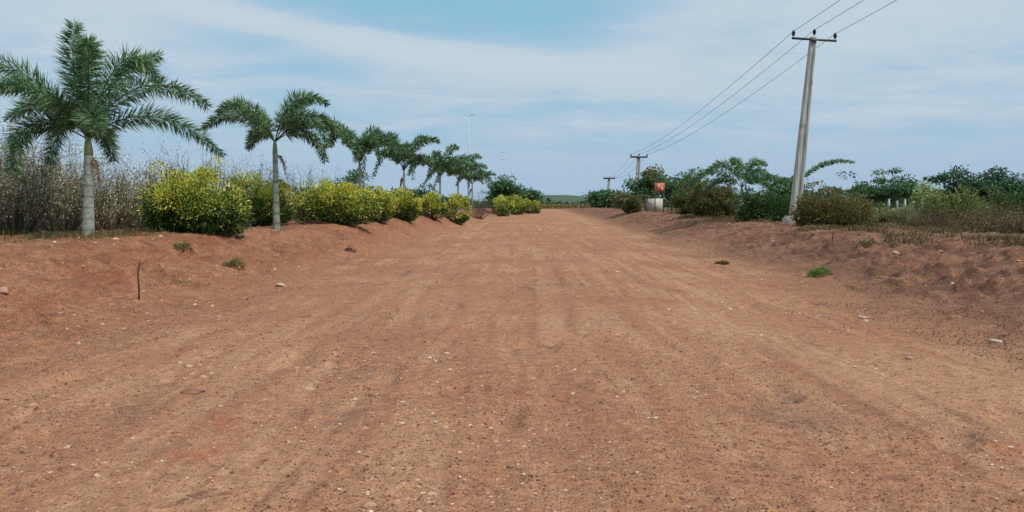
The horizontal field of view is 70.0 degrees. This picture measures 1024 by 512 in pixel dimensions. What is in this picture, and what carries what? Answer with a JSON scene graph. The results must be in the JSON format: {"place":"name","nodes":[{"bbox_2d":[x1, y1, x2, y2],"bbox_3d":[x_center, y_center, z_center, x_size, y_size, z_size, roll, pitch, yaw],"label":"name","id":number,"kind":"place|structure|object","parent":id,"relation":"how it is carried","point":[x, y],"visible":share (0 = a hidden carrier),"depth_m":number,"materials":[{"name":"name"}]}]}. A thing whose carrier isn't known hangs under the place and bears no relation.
{"place":"outdoors","nodes":[
{"label":"outdoors","id":0,"kind":"place"},
{"bbox_2d":[0,207,1023,511],"bbox_3d":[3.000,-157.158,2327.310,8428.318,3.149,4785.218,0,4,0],"label":"ground","id":1,"kind":"structure","parent":0,"point":[560,227],"depth_m":7.65,"materials":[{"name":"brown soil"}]},
{"bbox_2d":[0,286,8,294],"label":"stone","id":2,"kind":"object","parent":1,"relation":"on","point":[4,290],"visible":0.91,"depth_m":10.20,"materials":[{"name":"beige stone"}]},
{"bbox_2d":[0,141,30,220],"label":"dry shrub","id":3,"kind":"object","parent":1,"relation":"on","point":[4,204],"visible":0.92,"depth_m":17.60,"materials":[{"name":"brown plant"}]},
{"bbox_2d":[1,135,39,225],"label":"dry shrub","id":4,"kind":"object","parent":1,"relation":"on","point":[9,177],"visible":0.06,"depth_m":23.48,"materials":[{"name":"brown plant"}]},
{"bbox_2d":[0,110,73,232],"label":"dry shrub","id":5,"kind":"object","parent":1,"relation":"on","point":[31,217],"visible":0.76,"depth_m":18.44,"materials":[{"name":"brown plant"}]},
{"bbox_2d":[2,137,82,224],"bbox_3d":[-15.820,-2.568,24.438,3.932,3.136,2.748,0,4,0],"label":"dry shrub","id":6,"kind":"object","parent":1,"relation":"on","point":[50,177],"visible":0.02,"depth_m":24.24,"materials":[{"name":"brown plant"}]},
{"bbox_2d":[9,115,109,231],"bbox_3d":[-12.613,-2.252,20.287,3.178,3.190,2.224,0,4,0],"label":"dry shrub","id":7,"kind":"object","parent":1,"relation":"on","point":[56,222],"visible":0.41,"depth_m":20.14,"materials":[{"name":"brown plant"}]},
{"bbox_2d":[59,145,157,229],"bbox_3d":[-11.602,-2.114,20.722,2.838,2.771,2.444,2,5,32],"label":"dry shrub","id":8,"kind":"object","parent":1,"relation":"on","point":[119,199],"visible":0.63,"depth_m":20.59,"materials":[{"name":"brown plant"}]},
{"bbox_2d":[0,17,227,235],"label":"foxtail palm","id":9,"kind":"object","parent":1,"relation":"on","point":[93,115],"visible":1,"depth_m":16.43,"materials":[{"name":"green plant"}]},
{"bbox_2d":[137,262,139,299],"bbox_3d":[-5.925,0.428,11.616,0.054,0.672,0.026,0,4,0],"label":"thin stake","id":10,"kind":"object","parent":1,"relation":"on","point":[138,282],"visible":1,"depth_m":11.61,"materials":[{"name":"brown wood"}]},
{"bbox_2d":[105,143,174,227],"bbox_3d":[-11.144,-2.129,22.292,2.879,2.684,2.164,0,4,0],"label":"dry shrub","id":11,"kind":"object","parent":1,"relation":"on","point":[146,178],"visible":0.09,"depth_m":22.14,"materials":[{"name":"brown plant"}]},
{"bbox_2d":[0,214,311,242],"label":"dry weeds","id":12,"kind":"object","parent":1,"relation":"on","point":[115,233],"visible":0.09,"depth_m":16.80,"materials":[{"name":"brown plant"}]},
{"bbox_2d":[140,141,208,192],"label":"bare shrub","id":13,"kind":"object","parent":1,"relation":"on","point":[184,169],"visible":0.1,"depth_m":25.74,"materials":[{"name":"grey plant"}]},
{"bbox_2d":[171,241,195,253],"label":"grass tuft","id":14,"kind":"object","parent":1,"relation":"on","point":[180,245],"visible":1,"depth_m":16.24,"materials":[{"name":"green plant"}]},
{"bbox_2d":[179,388,200,394],"bbox_3d":[-2.869,1.213,6.531,0.181,0.043,0.182,0,4,0],"label":"stone","id":15,"kind":"object","parent":1,"relation":"on","point":[193,391],"visible":1,"depth_m":6.50,"materials":[{"name":"beige stone"}]},
{"bbox_2d":[131,155,256,235],"bbox_3d":[-8.523,-1.618,19.546,3.240,2.175,2.470,0,4,0],"label":"golden bush","id":16,"kind":"object","parent":1,"relation":"on","point":[179,203],"visible":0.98,"depth_m":19.16,"materials":[{"name":"yellow plant"}]},
{"bbox_2d":[188,148,251,199],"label":"bare shrub","id":17,"kind":"object","parent":1,"relation":"on","point":[219,168],"visible":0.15,"depth_m":28.81,"materials":[{"name":"grey plant"}]},
{"bbox_2d":[222,257,245,270],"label":"grass tuft","id":18,"kind":"object","parent":1,"relation":"on","point":[230,263],"visible":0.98,"depth_m":16.39,"materials":[{"name":"green plant"}]},
{"bbox_2d":[0,218,472,373],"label":"twig litter","id":19,"kind":"object","parent":1,"relation":"on","point":[161,290],"visible":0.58,"depth_m":12.75,"materials":[{"name":"brown plant"}]},
{"bbox_2d":[230,148,279,217],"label":"bare shrub","id":20,"kind":"object","parent":1,"relation":"on","point":[271,181],"visible":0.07,"depth_m":30.89,"materials":[{"name":"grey plant"}]},
{"bbox_2d":[226,169,297,226],"bbox_3d":[-8.489,-1.923,24.503,2.422,2.047,2.022,0,4,0],"label":"golden bush","id":21,"kind":"object","parent":1,"relation":"on","point":[261,198],"visible":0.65,"depth_m":24.34,"materials":[{"name":"yellow plant"}]},
{"bbox_2d":[199,87,340,229],"bbox_3d":[-7.292,-2.935,22.405,4.175,4.470,4.244,0,4,0],"label":"foxtail palm","id":22,"kind":"object","parent":1,"relation":"on","point":[303,120],"visible":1,"depth_m":22.36,"materials":[{"name":"green plant"}]},
{"bbox_2d":[267,160,323,219],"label":"bare shrub","id":23,"kind":"object","parent":1,"relation":"on","point":[292,185],"visible":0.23,"depth_m":32.83,"materials":[{"name":"grey plant"}]},
{"bbox_2d":[298,219,329,224],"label":"fallen twigs","id":24,"kind":"object","parent":1,"relation":"on","point":[313,222],"visible":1,"depth_m":24.41,"materials":[{"name":"brown plant"}]},
{"bbox_2d":[300,167,345,206],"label":"bare shrub","id":25,"kind":"object","parent":1,"relation":"on","point":[323,181],"visible":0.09,"depth_m":35.70,"materials":[{"name":"grey plant"}]},
{"bbox_2d":[289,178,384,225],"bbox_3d":[-6.566,-2.015,27.048,3.858,1.784,2.094,0,4,0],"label":"golden bush","id":26,"kind":"object","parent":1,"relation":"on","point":[320,205],"visible":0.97,"depth_m":26.75,"materials":[{"name":"yellow plant"}]},
{"bbox_2d":[344,246,356,252],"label":"dried plant","id":27,"kind":"object","parent":1,"relation":"on","point":[347,249],"visible":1,"depth_m":22.83,"materials":[{"name":"brown plant"}]},
{"bbox_2d":[327,168,380,205],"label":"broadleaf tree","id":28,"kind":"object","parent":1,"relation":"on","point":[354,177],"visible":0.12,"depth_m":43.38,"materials":[{"name":"green plant"}]},
{"bbox_2d":[322,116,403,207],"bbox_3d":[-7.354,-4.309,35.840,4.305,5.088,4.235,0,4,0],"label":"foxtail palm","id":29,"kind":"object","parent":1,"relation":"on","point":[366,142],"visible":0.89,"depth_m":35.15,"materials":[{"name":"green plant"}]},
{"bbox_2d":[360,184,398,222],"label":"golden bush","id":30,"kind":"object","parent":1,"relation":"on","point":[382,196],"visible":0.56,"depth_m":32.66,"materials":[{"name":"yellow plant"}]},
{"bbox_2d":[388,187,422,222],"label":"golden bush","id":31,"kind":"object","parent":1,"relation":"on","point":[409,210],"visible":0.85,"depth_m":37.55,"materials":[{"name":"yellow plant"}]},
{"bbox_2d":[371,130,440,193],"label":"foxtail palm","id":32,"kind":"object","parent":1,"relation":"on","point":[405,153],"visible":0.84,"depth_m":45.48,"materials":[{"name":"green plant"}]},
{"bbox_2d":[391,183,444,210],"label":"broadleaf tree","id":33,"kind":"object","parent":1,"relation":"on","point":[418,194],"visible":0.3,"depth_m":65.50,"materials":[{"name":"green plant"}]},
{"bbox_2d":[418,190,448,220],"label":"golden bush","id":34,"kind":"object","parent":1,"relation":"on","point":[433,203],"visible":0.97,"depth_m":44.65,"materials":[{"name":"yellow plant"}]},
{"bbox_2d":[402,143,478,210],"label":"foxtail palm","id":35,"kind":"object","parent":1,"relation":"on","point":[439,161],"visible":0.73,"depth_m":55.01,"materials":[{"name":"green plant"}]},
{"bbox_2d":[423,152,491,211],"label":"foxtail palm","id":36,"kind":"object","parent":1,"relation":"on","point":[454,170],"visible":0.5,"depth_m":65.47,"materials":[{"name":"green plant"}]},
{"bbox_2d":[445,192,471,224],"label":"golden bush","id":37,"kind":"object","parent":1,"relation":"on","point":[456,201],"visible":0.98,"depth_m":51.57,"materials":[{"name":"yellow plant"}]},
{"bbox_2d":[446,168,496,210],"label":"foxtail palm","id":38,"kind":"object","parent":1,"relation":"on","point":[469,176],"visible":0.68,"depth_m":77.27,"materials":[{"name":"green plant"}]},
{"bbox_2d":[468,114,474,203],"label":"distant mast","id":39,"kind":"object","parent":1,"relation":"on","point":[468,146],"visible":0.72,"depth_m":104.04,"materials":[{"name":"metal"}]},
{"bbox_2d":[468,192,490,218],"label":"bare shrub","id":40,"kind":"object","parent":1,"relation":"on","point":[479,209],"visible":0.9,"depth_m":69.74,"materials":[{"name":"brown plant"}]},
{"bbox_2d":[491,195,514,215],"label":"golden bush","id":41,"kind":"object","parent":1,"relation":"on","point":[501,211],"visible":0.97,"depth_m":83.52,"materials":[{"name":"yellow plant"}]},
{"bbox_2d":[480,174,528,207],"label":"broadleaf tree","id":42,"kind":"object","parent":1,"relation":"on","point":[506,187],"visible":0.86,"depth_m":94.72,"materials":[{"name":"green plant"}]},
{"bbox_2d":[501,152,507,177],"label":"distant mast","id":43,"kind":"object","parent":1,"relation":"on","point":[504,159],"visible":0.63,"depth_m":198.61,"materials":[{"name":"metal"}]},
{"bbox_2d":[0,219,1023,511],"bbox_3d":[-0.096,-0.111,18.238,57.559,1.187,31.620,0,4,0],"label":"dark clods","id":44,"kind":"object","parent":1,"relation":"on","point":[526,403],"visible":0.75,"depth_m":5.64,"materials":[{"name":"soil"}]},
{"bbox_2d":[506,194,528,214],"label":"golden bush","id":45,"kind":"object","parent":1,"relation":"on","point":[522,203],"visible":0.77,"depth_m":91.32,"materials":[{"name":"yellow plant"}]},
{"bbox_2d":[54,185,983,208],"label":"distant woods","id":46,"kind":"object","parent":1,"relation":"on","point":[548,201],"visible":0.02,"depth_m":233.29,"materials":[{"name":"green plant"}]},
{"bbox_2d":[506,179,545,209],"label":"broadleaf tree","id":47,"kind":"object","parent":1,"relation":"on","point":[534,194],"visible":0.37,"depth_m":110.13,"materials":[{"name":"green plant"}]},
{"bbox_2d":[523,198,540,213],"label":"golden bush","id":48,"kind":"object","parent":1,"relation":"on","point":[536,205],"visible":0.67,"depth_m":101.43,"materials":[{"name":"yellow plant"}]},
{"bbox_2d":[529,202,644,208],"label":"roadside scrub","id":49,"kind":"object","parent":1,"relation":"on","point":[558,206],"visible":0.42,"depth_m":173.26,"materials":[{"name":"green plant"}]},
{"bbox_2d":[581,189,616,207],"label":"broadleaf tree","id":50,"kind":"object","parent":1,"relation":"on","point":[593,200],"visible":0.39,"depth_m":129.02,"materials":[{"name":"green plant"}]},
{"bbox_2d":[603,177,614,189],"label":"electricity pole","id":51,"kind":"object","parent":1,"relation":"on","point":[608,184],"visible":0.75,"depth_m":174.06,"materials":[{"name":"concrete"}]},
{"bbox_2d":[596,189,623,207],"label":"broadleaf tree","id":52,"kind":"object","parent":1,"relation":"on","point":[604,195],"visible":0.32,"depth_m":116.95,"materials":[{"name":"green plant"}]},
{"bbox_2d":[606,188,644,208],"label":"broadleaf tree","id":53,"kind":"object","parent":1,"relation":"on","point":[618,199],"visible":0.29,"depth_m":103.19,"materials":[{"name":"green plant"}]},
{"bbox_2d":[621,195,642,213],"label":"leafy bush","id":54,"kind":"object","parent":1,"relation":"on","point":[629,204],"visible":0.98,"depth_m":65.58,"materials":[{"name":"green plant"}]},
{"bbox_2d":[630,154,647,201],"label":"electricity pole","id":55,"kind":"object","parent":1,"relation":"on","point":[638,164],"visible":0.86,"depth_m":97.25,"materials":[{"name":"concrete"}]},
{"bbox_2d":[621,195,662,212],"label":"roadside hut","id":56,"kind":"object","parent":1,"relation":"on","point":[650,205],"visible":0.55,"depth_m":66.66,"materials":[{"name":"paint"}]},
{"bbox_2d":[620,163,668,203],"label":"broadleaf tree","id":57,"kind":"object","parent":1,"relation":"on","point":[643,186],"visible":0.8,"depth_m":81.07,"materials":[{"name":"green plant"}]},
{"bbox_2d":[654,183,664,211],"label":"orange board","id":58,"kind":"object","parent":1,"relation":"on","point":[659,187],"visible":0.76,"depth_m":62.72,"materials":[{"name":"paint"}]},
{"bbox_2d":[650,174,679,209],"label":"broadleaf tree","id":59,"kind":"object","parent":1,"relation":"on","point":[670,186],"visible":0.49,"depth_m":73.01,"materials":[{"name":"green plant"}]},
{"bbox_2d":[665,175,708,214],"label":"leafy bush","id":60,"kind":"object","parent":1,"relation":"on","point":[679,201],"visible":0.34,"depth_m":49.60,"materials":[{"name":"green plant"}]},
{"bbox_2d":[668,167,722,196],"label":"broadleaf tree","id":61,"kind":"object","parent":1,"relation":"on","point":[685,175],"visible":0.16,"depth_m":59.16,"materials":[{"name":"green plant"}]},
{"bbox_2d":[683,181,739,216],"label":"leafy bush","id":62,"kind":"object","parent":1,"relation":"on","point":[697,204],"visible":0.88,"depth_m":41.56,"materials":[{"name":"green plant"}]},
{"bbox_2d":[715,260,729,264],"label":"dried plant","id":63,"kind":"object","parent":1,"relation":"on","point":[721,262],"visible":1,"depth_m":19.94,"materials":[{"name":"brown plant"}]},
{"bbox_2d":[685,155,791,201],"bbox_3d":[11.736,-3.512,37.711,5.193,3.457,3.645,0,4,0],"label":"tree","id":64,"kind":"object","parent":1,"relation":"on","point":[750,175],"visible":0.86,"depth_m":37.56,"materials":[{"name":"green plant"}]},
{"bbox_2d":[730,185,790,221],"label":"leafy bush","id":65,"kind":"object","parent":1,"relation":"on","point":[772,208],"visible":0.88,"depth_m":32.67,"materials":[{"name":"green plant"}]},
{"bbox_2d":[756,178,818,199],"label":"broadleaf tree","id":66,"kind":"object","parent":1,"relation":"on","point":[781,190],"visible":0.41,"depth_m":45.14,"materials":[{"name":"green plant"}]},
{"bbox_2d":[782,29,836,222],"bbox_3d":[12.014,-5.074,29.561,1.961,8.088,0.840,1,4,17],"label":"electricity pole","id":67,"kind":"object","parent":1,"relation":"on","point":[799,171],"visible":0.93,"depth_m":29.64,"materials":[{"name":"concrete"}]},
{"bbox_2d":[606,0,839,177],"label":"power wire","id":68,"kind":"object","parent":67,"relation":"attached to","point":[736,80],"visible":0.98,"depth_m":37.35,"materials":[{"name":"metal"}]},
{"bbox_2d":[611,0,862,177],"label":"power wire","id":69,"kind":"object","parent":67,"relation":"attached to","point":[750,81],"visible":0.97,"depth_m":38.02,"materials":[{"name":"metal"}]},
{"bbox_2d":[617,0,895,177],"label":"power wire","id":70,"kind":"object","parent":67,"relation":"attached to","point":[774,78],"visible":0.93,"depth_m":37.14,"materials":[{"name":"metal"}]},
{"bbox_2d":[598,212,1023,371],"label":"leaf litter","id":71,"kind":"object","parent":1,"relation":"on","point":[999,338],"visible":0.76,"depth_m":11.62,"materials":[{"name":"brown plant"}]},
{"bbox_2d":[767,158,855,190],"bbox_3d":[13.376,-2.979,33.351,3.791,2.934,1.843,4,5,45],"label":"foxtail palm","id":72,"kind":"object","parent":1,"relation":"on","point":[814,168],"visible":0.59,"depth_m":32.72,"materials":[{"name":"green plant"}]},
{"bbox_2d":[789,189,843,201],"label":"broadleaf tree","id":73,"kind":"object","parent":1,"relation":"on","point":[814,194],"visible":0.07,"depth_m":43.26,"materials":[{"name":"green plant"}]},
{"bbox_2d":[806,265,831,276],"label":"weed clump","id":74,"kind":"object","parent":1,"relation":"on","point":[816,272],"visible":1,"depth_m":16.30,"materials":[{"name":"green plant"}]},
{"bbox_2d":[789,180,881,226],"bbox_3d":[12.216,-1.948,27.521,3.419,1.923,1.871,0,4,0],"label":"leafy bush","id":75,"kind":"object","parent":1,"relation":"on","point":[812,210],"visible":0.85,"depth_m":27.20,"materials":[{"name":"green plant"}]},
{"bbox_2d":[679,214,1023,247],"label":"dry grass","id":76,"kind":"structure","parent":1,"relation":"on","point":[1017,241],"depth_m":21.20,"materials":[{"name":"brown plant"}]},
{"bbox_2d":[838,188,890,204],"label":"broadleaf tree","id":77,"kind":"object","parent":1,"relation":"on","point":[865,199],"visible":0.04,"depth_m":51.67,"materials":[{"name":"green plant"}]},
{"bbox_2d":[855,235,876,246],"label":"grass tuft","id":78,"kind":"object","parent":1,"relation":"on","point":[864,242],"visible":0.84,"depth_m":18.67,"materials":[{"name":"green plant"}]},
{"bbox_2d":[848,191,890,217],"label":"leafy bush","id":79,"kind":"object","parent":1,"relation":"on","point":[878,205],"visible":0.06,"depth_m":35.52,"materials":[{"name":"green plant"}]},
{"bbox_2d":[837,168,919,204],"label":"broadleaf tree","id":80,"kind":"object","parent":1,"relation":"on","point":[895,191],"visible":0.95,"depth_m":41.34,"materials":[{"name":"green plant"}]},
{"bbox_2d":[868,205,921,223],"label":"leafy bush","id":81,"kind":"object","parent":1,"relation":"on","point":[887,215],"visible":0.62,"depth_m":30.57,"materials":[{"name":"green plant"}]},
{"bbox_2d":[884,199,928,218],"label":"dry shrub","id":82,"kind":"object","parent":1,"relation":"on","point":[902,206],"visible":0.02,"depth_m":36.07,"materials":[{"name":"green plant"}]},
{"bbox_2d":[898,179,947,203],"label":"broadleaf tree","id":83,"kind":"object","parent":1,"relation":"on","point":[922,187],"visible":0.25,"depth_m":47.74,"materials":[{"name":"green plant"}]},
{"bbox_2d":[893,201,960,226],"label":"dry shrub","id":84,"kind":"object","parent":1,"relation":"on","point":[932,221],"visible":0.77,"depth_m":26.72,"materials":[{"name":"green plant"}]},
{"bbox_2d":[907,184,990,221],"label":"leafy bush","id":85,"kind":"object","parent":1,"relation":"on","point":[957,202],"visible":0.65,"depth_m":32.53,"materials":[{"name":"green plant"}]},
{"bbox_2d":[923,164,1023,203],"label":"broadleaf tree","id":86,"kind":"object","parent":1,"relation":"on","point":[956,177],"visible":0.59,"depth_m":39.24,"materials":[{"name":"green plant"}]},
{"bbox_2d":[935,204,1023,230],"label":"dry shrub","id":87,"kind":"object","parent":1,"relation":"on","point":[966,221],"visible":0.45,"depth_m":23.88,"materials":[{"name":"green plant"}]},
{"bbox_2d":[963,186,1023,218],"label":"leafy bush","id":88,"kind":"object","parent":1,"relation":"on","point":[1006,198],"visible":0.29,"depth_m":36.48,"materials":[{"name":"green plant"}]},
{"bbox_2d":[963,198,1023,222],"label":"dry shrub","id":89,"kind":"object","parent":1,"relation":"on","point":[1012,210],"visible":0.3,"depth_m":29.69,"materials":[{"name":"green plant"}]},
{"bbox_2d":[989,339,1001,342],"bbox_3d":[5.852,1.038,8.854,0.124,0.054,0.128,0,4,0],"label":"stone","id":90,"kind":"object","parent":1,"relation":"on","point":[995,340],"visible":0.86,"depth_m":8.83,"materials":[{"name":"white stone"}]},
{"bbox_2d":[973,205,1023,233],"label":"dry shrub","id":91,"kind":"object","parent":1,"relation":"on","point":[1019,225],"visible":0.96,"depth_m":20.95,"materials":[{"name":"green plant"}]},
{"bbox_2d":[977,178,1023,211],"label":"broadleaf tree","id":92,"kind":"object","parent":1,"relation":"on","point":[1016,188],"visible":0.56,"depth_m":37.83,"materials":[{"name":"green plant"}]},
{"bbox_2d":[0,0,1023,205],"label":"sky","id":93,"kind":"structure","parent":0,"point":[570,89],"materials":[{"name":"blue"}]},
{"bbox_2d":[536,195,725,207],"bbox_3d":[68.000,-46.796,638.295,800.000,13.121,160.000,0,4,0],"label":"hill","id":94,"kind":"structure","parent":0,"point":[564,198],"depth_m":594.39,"materials":[{"name":"green plant"}]}
]}

